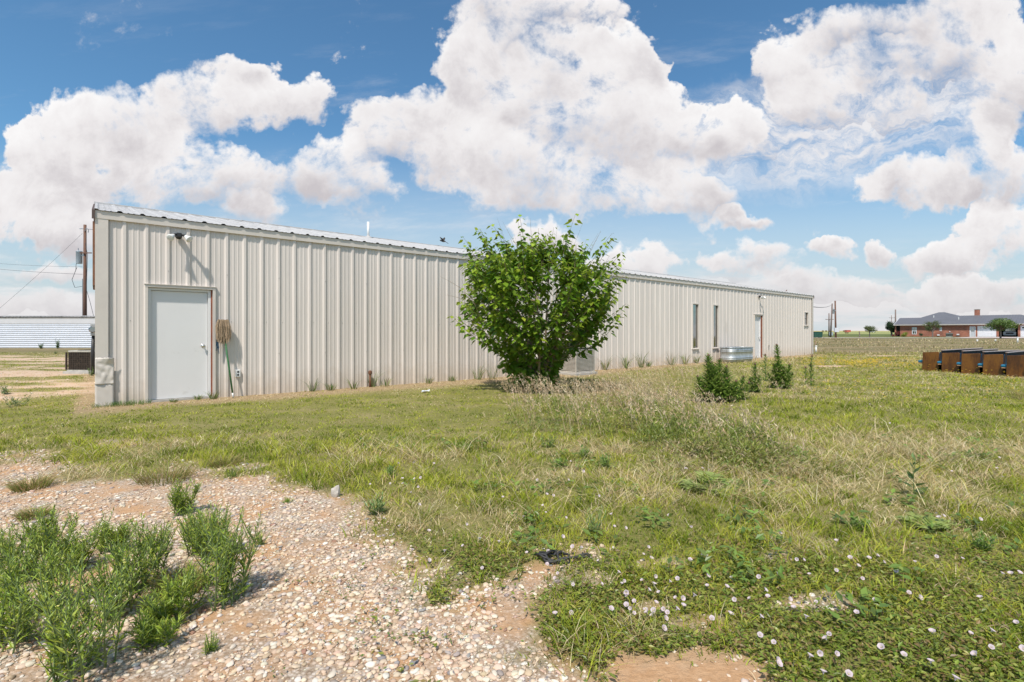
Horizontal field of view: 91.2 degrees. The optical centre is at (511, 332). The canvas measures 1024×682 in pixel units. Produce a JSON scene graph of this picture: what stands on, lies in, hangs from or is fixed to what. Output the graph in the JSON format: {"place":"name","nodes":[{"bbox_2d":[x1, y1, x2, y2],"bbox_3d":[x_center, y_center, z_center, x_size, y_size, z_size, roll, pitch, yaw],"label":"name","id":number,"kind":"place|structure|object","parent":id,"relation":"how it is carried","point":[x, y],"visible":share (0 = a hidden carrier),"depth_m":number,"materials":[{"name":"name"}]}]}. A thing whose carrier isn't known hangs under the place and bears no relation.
{"place":"outdoors","nodes":[
{"label":"outdoors","id":0,"kind":"place"},
{"bbox_2d":[0,449,858,681],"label":"gravel","id":1,"kind":"structure","parent":0,"point":[487,675],"depth_m":2.18,"materials":[{"name":"gravel"}]},
{"bbox_2d":[0,331,1023,681],"bbox_3d":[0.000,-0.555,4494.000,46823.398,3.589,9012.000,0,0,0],"label":"ground","id":2,"kind":"structure","parent":0,"point":[648,669],"depth_m":3.51,"materials":[{"name":"plant"}]},
{"bbox_2d":[0,384,12,393],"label":"yard weed","id":3,"kind":"object","parent":2,"relation":"on","point":[4,390],"visible":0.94,"depth_m":9.75,"materials":[{"name":"green plant"}]},
{"bbox_2d":[2,393,32,406],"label":"yard weed","id":4,"kind":"object","parent":2,"relation":"on","point":[15,403],"visible":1,"depth_m":8.31,"materials":[{"name":"green plant"}]},
{"bbox_2d":[0,540,51,653],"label":"gravel weed","id":5,"kind":"object","parent":2,"relation":"on","point":[18,609],"visible":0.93,"depth_m":1.93,"materials":[{"name":"green plant"}]},
{"bbox_2d":[0,508,55,581],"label":"gravel weed","id":6,"kind":"object","parent":2,"relation":"on","point":[6,545],"visible":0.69,"depth_m":2.46,"materials":[{"name":"green plant"}]},
{"bbox_2d":[7,500,58,520],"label":"grass clump","id":7,"kind":"object","parent":2,"relation":"on","point":[28,515],"visible":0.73,"depth_m":3.31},
{"bbox_2d":[0,470,66,492],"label":"grass clump","id":8,"kind":"object","parent":2,"relation":"on","point":[23,484],"visible":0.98,"depth_m":3.93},
{"bbox_2d":[0,539,79,616],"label":"gravel weed","id":9,"kind":"object","parent":2,"relation":"on","point":[53,557],"visible":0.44,"depth_m":2.19,"materials":[{"name":"green plant"}]},
{"bbox_2d":[0,316,94,347],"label":"metal shed","id":10,"kind":"structure","parent":2,"relation":"on","point":[35,331],"depth_m":38.37,"materials":[{"name":"white"}]},
{"bbox_2d":[17,504,79,553],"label":"gravel weed","id":11,"kind":"object","parent":2,"relation":"on","point":[48,519],"visible":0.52,"depth_m":2.74,"materials":[{"name":"green plant"}]},
{"bbox_2d":[7,534,134,681],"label":"gravel weed","id":12,"kind":"object","parent":2,"relation":"on","point":[62,633],"visible":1,"depth_m":1.75,"materials":[{"name":"green plant"}]},
{"bbox_2d":[37,507,113,571],"bbox_3d":[-2.238,1.089,2.549,0.288,0.287,0.302,0,0,-25],"label":"gravel weed","id":13,"kind":"object","parent":2,"relation":"on","point":[76,545],"visible":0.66,"depth_m":2.58,"materials":[{"name":"green plant"}]},
{"bbox_2d":[63,350,90,373],"bbox_3d":[-12.729,0.887,15.123,0.900,0.726,0.840,0,0,4],"label":"air conditioner","id":14,"kind":"object","parent":2,"relation":"on","point":[77,361],"visible":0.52,"depth_m":14.78,"materials":[{"name":"metal"}]},
{"bbox_2d":[72,225,93,315],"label":"utility pole","id":15,"kind":"object","parent":2,"relation":"on","point":[81,257],"visible":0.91,"depth_m":44.89,"materials":[{"name":"brown wood"}]},
{"bbox_2d":[88,402,121,407],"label":"wall grass","id":16,"kind":"structure","parent":2,"relation":"on","point":[97,405],"depth_m":8.16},
{"bbox_2d":[36,520,174,619],"bbox_3d":[-1.726,1.038,2.184,0.388,0.388,0.351,0,0,0],"label":"gravel weed","id":17,"kind":"object","parent":2,"relation":"on","point":[117,556],"visible":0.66,"depth_m":2.14,"materials":[{"name":"green plant"}]},
{"bbox_2d":[95,517,139,553],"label":"gravel weed","id":18,"kind":"object","parent":2,"relation":"on","point":[113,534],"visible":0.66,"depth_m":2.79,"materials":[{"name":"green plant"}]},
{"bbox_2d":[112,400,134,405],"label":"wall grass","id":19,"kind":"structure","parent":2,"relation":"on","point":[120,403],"depth_m":8.33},
{"bbox_2d":[124,399,151,405],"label":"wall grass","id":20,"kind":"structure","parent":2,"relation":"on","point":[142,403],"depth_m":8.47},
{"bbox_2d":[103,507,179,594],"bbox_3d":[-1.734,1.033,2.383,0.298,0.399,0.301,0,0,0],"label":"gravel weed","id":21,"kind":"object","parent":2,"relation":"on","point":[140,546],"visible":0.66,"depth_m":2.40,"materials":[{"name":"green plant"}]},
{"bbox_2d":[122,588,185,651],"bbox_3d":[-1.403,1.135,1.993,0.223,0.196,0.296,0,0,-19],"label":"gravel weed","id":22,"kind":"object","parent":2,"relation":"on","point":[148,626],"visible":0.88,"depth_m":1.94,"materials":[{"name":"green plant"}]},
{"bbox_2d":[118,458,205,486],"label":"grass clump","id":23,"kind":"object","parent":2,"relation":"on","point":[182,474],"visible":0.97,"depth_m":4.11,"materials":[{"name":"plant"}]},
{"bbox_2d":[136,559,215,623],"bbox_3d":[-1.436,1.111,2.130,0.218,0.244,0.357,0,0,0],"label":"gravel weed","id":24,"kind":"object","parent":2,"relation":"on","point":[168,589],"visible":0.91,"depth_m":2.12,"materials":[{"name":"green plant"}]},
{"bbox_2d":[132,547,221,598],"bbox_3d":[-1.563,1.168,2.373,0.532,0.114,0.490,0,0,0],"label":"grass clump","id":25,"kind":"object","parent":2,"relation":"on","point":[179,583],"visible":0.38,"depth_m":2.40,"materials":[{"name":"plant"}]},
{"bbox_2d":[166,477,202,516],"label":"gravel weed","id":26,"kind":"object","parent":2,"relation":"on","point":[179,499],"visible":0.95,"depth_m":3.35,"materials":[{"name":"green plant"}]},
{"bbox_2d":[176,498,215,556],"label":"gravel weed","id":27,"kind":"object","parent":2,"relation":"on","point":[185,538],"visible":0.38,"depth_m":2.76,"materials":[{"name":"green plant"}]},
{"bbox_2d":[177,498,232,561],"bbox_3d":[-1.632,1.067,2.675,0.286,0.330,0.217,0,0,-45],"label":"gravel weed","id":28,"kind":"object","parent":2,"relation":"on","point":[195,542],"visible":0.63,"depth_m":2.68,"materials":[{"name":"green plant"}]},
{"bbox_2d":[201,630,218,654],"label":"gravel weed","id":29,"kind":"object","parent":2,"relation":"on","point":[210,646],"visible":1,"depth_m":1.92,"materials":[{"name":"green plant"}]},
{"bbox_2d":[205,390,218,398],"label":"wall grass","id":30,"kind":"structure","parent":2,"relation":"on","point":[215,396],"depth_m":9.14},
{"bbox_2d":[215,319,233,397],"bbox_3d":[-5.330,0.487,9.317,0.311,1.460,0.156,0,0,-22],"label":"mop","id":31,"kind":"object","parent":2,"relation":"on","point":[223,334],"visible":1,"depth_m":9.30,"materials":[{"name":"fabric"}]},
{"bbox_2d":[202,453,249,468],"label":"grass clump","id":32,"kind":"object","parent":2,"relation":"on","point":[214,465],"visible":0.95,"depth_m":4.60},
{"bbox_2d":[187,505,265,610],"bbox_3d":[-1.283,1.002,2.282,0.354,0.461,0.310,0,0,28],"label":"gravel weed","id":33,"kind":"object","parent":2,"relation":"on","point":[222,571],"visible":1,"depth_m":2.27,"materials":[{"name":"green plant"}]},
{"bbox_2d":[225,467,237,477],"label":"gravel weed","id":34,"kind":"object","parent":2,"relation":"on","point":[232,474],"visible":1,"depth_m":4.20,"materials":[{"name":"green plant"}]},
{"bbox_2d":[251,530,269,545],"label":"gravel weed","id":35,"kind":"object","parent":2,"relation":"on","point":[261,541],"visible":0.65,"depth_m":2.88,"materials":[{"name":"green plant"}]},
{"bbox_2d":[301,380,321,391],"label":"wall grass","id":36,"kind":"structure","parent":2,"relation":"on","point":[314,389],"depth_m":10.34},
{"bbox_2d":[322,382,335,390],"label":"wall grass","id":37,"kind":"structure","parent":2,"relation":"on","point":[332,388],"depth_m":10.49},
{"bbox_2d":[331,485,339,497],"bbox_3d":[-1.309,1.187,3.722,0.066,0.112,0.064,0,0,0],"label":"rock","id":38,"kind":"object","parent":2,"relation":"on","point":[335,491],"visible":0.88,"depth_m":3.70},
{"bbox_2d":[368,370,371,386],"bbox_3d":[-3.156,1.060,11.162,0.078,0.420,0.078,0,0,-23],"label":"pipe stub","id":39,"kind":"object","parent":2,"relation":"on","point":[369,372],"visible":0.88,"depth_m":11.14,"materials":[{"name":"metal"}]},
{"bbox_2d":[364,372,380,386],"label":"wall grass","id":40,"kind":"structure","parent":2,"relation":"on","point":[372,382],"depth_m":11.17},
{"bbox_2d":[362,491,385,514],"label":"turf weed","id":41,"kind":"object","parent":2,"relation":"on","point":[378,506],"visible":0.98,"depth_m":3.35,"materials":[{"name":"green plant"}]},
{"bbox_2d":[383,465,394,477],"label":"turf weed","id":42,"kind":"object","parent":2,"relation":"on","point":[390,470],"visible":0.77,"depth_m":4.22,"materials":[{"name":"green plant"}]},
{"bbox_2d":[0,357,828,465],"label":"gravel","id":43,"kind":"structure","parent":2,"relation":"on","point":[183,460],"depth_m":9.89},
{"bbox_2d":[1,479,854,681],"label":"ground weeds","id":44,"kind":"object","parent":2,"relation":"on","point":[446,636],"visible":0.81,"depth_m":2.08,"materials":[{"name":"green plant"}]},
{"bbox_2d":[88,201,813,406],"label":"metal building","id":45,"kind":"structure","parent":2,"relation":"on","point":[294,306],"depth_m":10.55,"materials":[{"name":"metal"}]},
{"bbox_2d":[151,290,206,399],"bbox_3d":[-5.959,0.225,9.006,0.877,1.910,0.114,0,0,-40],"label":"door","id":46,"kind":"structure","parent":45,"relation":"in","point":[178,319],"depth_m":9.00,"materials":[{"name":"white paint"}]},
{"bbox_2d":[692,303,698,348],"bbox_3d":[7.251,-0.250,19.886,0.490,1.800,0.095,0,0,-40],"label":"window","id":47,"kind":"structure","parent":45,"relation":"in","point":[695,306],"depth_m":19.95,"materials":[{"name":"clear glass"}]},
{"bbox_2d":[712,304,718,348],"bbox_3d":[8.459,-0.238,20.873,0.510,1.825,0.115,0,0,-40],"label":"window","id":48,"kind":"structure","parent":45,"relation":"in","point":[715,307],"depth_m":20.94,"materials":[{"name":"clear glass"}]},
{"bbox_2d":[755,317,759,357],"bbox_3d":[11.408,0.225,23.367,0.597,1.910,0.114,0,0,-40],"label":"door","id":49,"kind":"structure","parent":45,"relation":"in","point":[757,337],"depth_m":23.41,"materials":[{"name":"white paint"}]},
{"bbox_2d":[804,312,808,325],"bbox_3d":[15.763,-0.717,26.907,0.600,0.745,0.115,0,0,-40],"label":"window","id":50,"kind":"structure","parent":45,"relation":"in","point":[806,314],"depth_m":27.05,"materials":[{"name":"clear glass"}]},
{"bbox_2d":[459,441,471,452],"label":"turf weed","id":51,"kind":"object","parent":2,"relation":"on","point":[465,447],"visible":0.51,"depth_m":5.07,"materials":[{"name":"green plant"}]},
{"bbox_2d":[470,363,486,379],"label":"wall grass","id":52,"kind":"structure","parent":2,"relation":"on","point":[479,378],"depth_m":12.95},
{"bbox_2d":[481,366,500,378],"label":"wall grass","id":53,"kind":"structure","parent":2,"relation":"on","point":[490,372],"depth_m":13.13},
{"bbox_2d":[440,213,628,391],"bbox_3d":[0.464,-0.549,10.412,3.902,3.689,3.670,0,0,0],"label":"mulberry tree","id":54,"kind":"object","parent":2,"relation":"on","point":[502,294],"visible":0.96,"depth_m":9.76,"materials":[{"name":"green plant"}]},
{"bbox_2d":[540,433,555,446],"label":"turf weed","id":55,"kind":"object","parent":2,"relation":"on","point":[549,442],"visible":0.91,"depth_m":5.32,"materials":[{"name":"green plant"}]},
{"bbox_2d":[549,457,566,466],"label":"turf weed","id":56,"kind":"object","parent":2,"relation":"on","point":[561,460],"visible":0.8,"depth_m":4.54,"materials":[{"name":"green plant"}]},
{"bbox_2d":[535,549,590,562],"bbox_3d":[0.279,1.202,2.709,0.303,0.036,0.138,0,0,0],"label":"rubber hose","id":57,"kind":"object","parent":2,"relation":"on","point":[544,554],"visible":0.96,"depth_m":2.68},
{"bbox_2d":[559,346,597,375],"bbox_3d":[1.858,0.817,14.646,0.960,0.866,0.860,0,0,-43],"label":"air conditioner","id":58,"kind":"object","parent":2,"relation":"on","point":[575,365],"visible":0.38,"depth_m":14.33,"materials":[{"name":"metal"}]},
{"bbox_2d":[578,446,589,458],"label":"turf weed","id":59,"kind":"object","parent":2,"relation":"on","point":[586,450],"visible":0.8,"depth_m":4.84,"materials":[{"name":"green plant"}]},
{"bbox_2d":[583,506,606,534],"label":"turf weed","id":60,"kind":"object","parent":2,"relation":"on","point":[594,524],"visible":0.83,"depth_m":3.01,"materials":[{"name":"green plant"}]},
{"bbox_2d":[598,451,611,468],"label":"turf weed","id":61,"kind":"object","parent":2,"relation":"on","point":[605,465],"visible":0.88,"depth_m":4.47,"materials":[{"name":"green plant"}]},
{"bbox_2d":[233,411,1023,529],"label":"dry grass","id":62,"kind":"structure","parent":2,"relation":"on","point":[898,470],"depth_m":4.20,"materials":[{"name":"plant"}]},
{"bbox_2d":[621,356,635,368],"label":"wall grass","id":63,"kind":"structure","parent":2,"relation":"on","point":[626,366],"depth_m":16.84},
{"bbox_2d":[635,354,646,367],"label":"wall grass","id":64,"kind":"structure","parent":2,"relation":"on","point":[640,364],"depth_m":17.25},
{"bbox_2d":[496,392,816,472],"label":"undergrowth","id":65,"kind":"object","parent":2,"relation":"on","point":[679,429],"visible":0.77,"depth_m":5.87,"materials":[{"name":"green plant"}]},
{"bbox_2d":[667,354,678,364],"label":"wall grass","id":66,"kind":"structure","parent":2,"relation":"on","point":[672,362],"depth_m":18.59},
{"bbox_2d":[338,427,1023,633],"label":"broadleaf weeds","id":67,"kind":"object","parent":2,"relation":"on","point":[864,593],"visible":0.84,"depth_m":2.96,"materials":[{"name":"green plant"}]},
{"bbox_2d":[355,526,1023,681],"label":"ground cover","id":68,"kind":"object","parent":2,"relation":"on","point":[957,665],"visible":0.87,"depth_m":2.12,"materials":[{"name":"green plant"}]},
{"bbox_2d":[845,669,852,676],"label":"bindweed flower","id":69,"kind":"object","parent":68,"relation":"on","point":[849,672],"visible":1,"depth_m":1.71,"materials":[{"name":"white plant"}]},
{"bbox_2d":[877,643,884,651],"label":"bindweed flower","id":70,"kind":"object","parent":68,"relation":"on","point":[880,646],"visible":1,"depth_m":1.87,"materials":[{"name":"white plant"}]},
{"bbox_2d":[670,470,749,498],"bbox_3d":[1.514,1.175,3.890,0.597,0.111,0.616,0,0,32],"label":"thistle rosette","id":71,"kind":"object","parent":2,"relation":"on","point":[688,483],"visible":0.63,"depth_m":3.88,"materials":[{"name":"green plant"}]},
{"bbox_2d":[689,352,743,402],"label":"thistle","id":72,"kind":"object","parent":2,"relation":"on","point":[724,389],"visible":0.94,"depth_m":8.79,"materials":[{"name":"green plant"}]},
{"bbox_2d":[720,346,752,361],"bbox_3d":[9.383,0.917,20.924,1.902,0.605,0.724,0,0,-40],"label":"stock tank","id":73,"kind":"object","parent":2,"relation":"on","point":[734,354],"visible":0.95,"depth_m":20.40,"materials":[{"name":"metal"}]},
{"bbox_2d":[730,375,751,399],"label":"thistle","id":74,"kind":"object","parent":2,"relation":"on","point":[745,387],"visible":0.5,"depth_m":9.02,"materials":[{"name":"green plant"}]},
{"bbox_2d":[619,435,871,484],"bbox_3d":[2.147,1.121,4.778,2.234,0.202,1.766,0,0,0],"label":"vetch","id":75,"kind":"object","parent":2,"relation":"on","point":[710,444],"visible":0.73,"depth_m":4.53,"materials":[{"name":"green plant"}]},
{"bbox_2d":[746,363,763,392],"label":"thistle","id":76,"kind":"object","parent":2,"relation":"on","point":[755,386],"visible":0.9,"depth_m":10.19,"materials":[{"name":"green plant"}]},
{"bbox_2d":[761,354,768,380],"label":"thistle","id":77,"kind":"object","parent":2,"relation":"on","point":[765,362],"visible":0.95,"depth_m":12.61,"materials":[{"name":"green plant"}]},
{"bbox_2d":[767,344,795,388],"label":"thistle","id":78,"kind":"object","parent":2,"relation":"on","point":[778,373],"visible":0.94,"depth_m":10.89,"materials":[{"name":"green plant"}]},
{"bbox_2d":[800,366,810,384],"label":"thistle","id":79,"kind":"object","parent":2,"relation":"on","point":[806,381],"visible":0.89,"depth_m":11.42,"materials":[{"name":"green plant"}]},
{"bbox_2d":[806,355,818,384],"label":"thistle","id":80,"kind":"object","parent":2,"relation":"on","point":[811,368],"visible":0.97,"depth_m":11.43,"materials":[{"name":"green plant"}]},
{"bbox_2d":[825,313,833,336],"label":"utility pole","id":81,"kind":"object","parent":2,"relation":"on","point":[828,319],"visible":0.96,"depth_m":107.89,"materials":[{"name":"brown wood"}]},
{"bbox_2d":[830,303,832,336],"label":"utility pole","id":82,"kind":"object","parent":2,"relation":"on","point":[831,321],"visible":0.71,"depth_m":95.89,"materials":[{"name":"brown wood"}]},
{"bbox_2d":[832,301,838,337],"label":"utility pole","id":83,"kind":"object","parent":2,"relation":"on","point":[836,329],"visible":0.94,"depth_m":87.88,"materials":[{"name":"brown wood"}]},
{"bbox_2d":[841,510,870,529],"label":"turf weed","id":84,"kind":"object","parent":2,"relation":"on","point":[855,520],"visible":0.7,"depth_m":3.09,"materials":[{"name":"green plant"}]},
{"bbox_2d":[864,325,877,336],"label":"tree","id":85,"kind":"object","parent":2,"relation":"on","point":[869,328],"visible":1,"depth_m":91.77,"materials":[{"name":"green plant"}]},
{"bbox_2d":[724,338,1023,365],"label":"field grass","id":86,"kind":"structure","parent":2,"relation":"on","point":[988,342],"depth_m":41.07,"materials":[{"name":"plant"}]},
{"bbox_2d":[885,321,896,335],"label":"evergreen tree","id":87,"kind":"object","parent":2,"relation":"on","point":[889,326],"visible":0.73,"depth_m":116.69,"materials":[{"name":"green plant"}]},
{"bbox_2d":[776,354,1019,397],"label":"yellow wildflowers","id":88,"kind":"object","parent":2,"relation":"on","point":[874,361],"visible":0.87,"depth_m":16.77,"materials":[{"name":"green plant"}]},
{"bbox_2d":[900,452,927,494],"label":"broadleaf plant","id":89,"kind":"object","parent":2,"relation":"on","point":[910,476],"visible":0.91,"depth_m":3.71,"materials":[{"name":"green plant"}]},
{"bbox_2d":[890,511,960,532],"bbox_3d":[2.592,1.193,3.145,0.363,0.063,0.314,0,0,-29],"label":"thistle rosette","id":90,"kind":"object","parent":2,"relation":"on","point":[935,526],"visible":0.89,"depth_m":3.15,"materials":[{"name":"green plant"}]},
{"bbox_2d":[923,320,940,336],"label":"olive tree","id":91,"kind":"object","parent":2,"relation":"on","point":[930,327],"visible":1,"depth_m":93.86,"materials":[{"name":"green plant"}]},
{"bbox_2d":[918,348,983,370],"bbox_3d":[14.631,0.882,16.682,3.445,0.691,0.666,0,0,-31],"label":"church pew","id":92,"kind":"object","parent":2,"relation":"on","point":[931,358],"visible":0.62,"depth_m":15.82,"materials":[{"name":"brown wood"}]},
{"bbox_2d":[893,309,1023,336],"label":"brick house","id":93,"kind":"structure","parent":2,"relation":"on","point":[962,326],"depth_m":104.10,"materials":[{"name":"brown brick"}]},
{"bbox_2d":[912,327,916,333],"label":"window","id":94,"kind":"structure","parent":93,"relation":"in","point":[914,329],"depth_m":108.13,"materials":[{"name":"white glass"}]},
{"bbox_2d":[970,327,974,336],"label":"door","id":95,"kind":"structure","parent":93,"relation":"in","point":[972,329],"depth_m":101.11,"materials":[{"name":"white wood"}]},
{"bbox_2d":[977,326,995,336],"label":"garage door","id":96,"kind":"structure","parent":93,"relation":"in","point":[981,332],"depth_m":99.66,"materials":[{"name":"white metal"}]},
{"bbox_2d":[1020,325,1023,336],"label":"garage door","id":97,"kind":"structure","parent":93,"relation":"in","point":[1021,326],"depth_m":95.82,"materials":[{"name":"white metal"}]},
{"bbox_2d":[937,349,998,372],"bbox_3d":[14.773,0.895,16.209,3.445,0.691,0.666,0,0,-33],"label":"church pew","id":98,"kind":"object","parent":2,"relation":"on","point":[949,361],"visible":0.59,"depth_m":15.29,"materials":[{"name":"wood"}]},
{"bbox_2d":[965,527,999,551],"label":"turf weed","id":99,"kind":"object","parent":2,"relation":"on","point":[983,544],"visible":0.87,"depth_m":2.79,"materials":[{"name":"green plant"}]},
{"bbox_2d":[956,350,1020,373],"bbox_3d":[14.920,0.905,15.665,3.445,0.691,0.666,0,0,-32],"label":"church pew","id":100,"kind":"object","parent":2,"relation":"on","point":[969,362],"visible":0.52,"depth_m":14.75,"materials":[{"name":"wood"}]},
{"bbox_2d":[977,350,1023,375],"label":"church pew","id":101,"kind":"object","parent":2,"relation":"on","point":[991,363],"visible":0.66,"depth_m":14.21,"materials":[{"name":"wood"}]},
{"bbox_2d":[981,318,1021,337],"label":"shade tree","id":102,"kind":"object","parent":2,"relation":"on","point":[1000,325],"visible":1,"depth_m":80.56,"materials":[{"name":"green plant"}]},
{"bbox_2d":[988,383,1023,399],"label":"grass clump","id":103,"kind":"object","parent":2,"relation":"on","point":[1020,394],"visible":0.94,"depth_m":9.28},
{"bbox_2d":[1003,328,1017,336],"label":"parked car","id":104,"kind":"object","parent":2,"relation":"on","point":[1010,332],"visible":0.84,"depth_m":98.80,"materials":[{"name":"silver metal"}]},
{"bbox_2d":[1001,355,1023,376],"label":"church pew","id":105,"kind":"object","parent":2,"relation":"on","point":[1014,366],"visible":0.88,"depth_m":13.72,"materials":[{"name":"wood"}]},
{"bbox_2d":[0,351,1023,681],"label":"grass","id":106,"kind":"structure","parent":0,"point":[98,453],"depth_m":4.15,"materials":[{"name":"plant"}]},
{"bbox_2d":[0,0,1023,330],"label":"sky","id":107,"kind":"structure","parent":0,"point":[866,157],"materials":[{"name":"blue"}]},
{"bbox_2d":[492,359,825,464],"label":"feather grass","id":108,"kind":"structure","parent":0,"point":[630,392],"depth_m":6.99,"materials":[{"name":"plant"}]},
{"bbox_2d":[816,337,870,337],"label":"gravel road","id":109,"kind":"structure","parent":0,"point":[845,337],"depth_m":89.65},
{"bbox_2d":[813,332,822,337],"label":"dumpster","id":110,"kind":"object","parent":109,"relation":"on","point":[817,334],"visible":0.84,"depth_m":88.00,"materials":[{"name":"green metal"}]},
{"bbox_2d":[956,337,1023,337],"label":"driveway","id":111,"kind":"structure","parent":0,"point":[988,337],"depth_m":88.22,"materials":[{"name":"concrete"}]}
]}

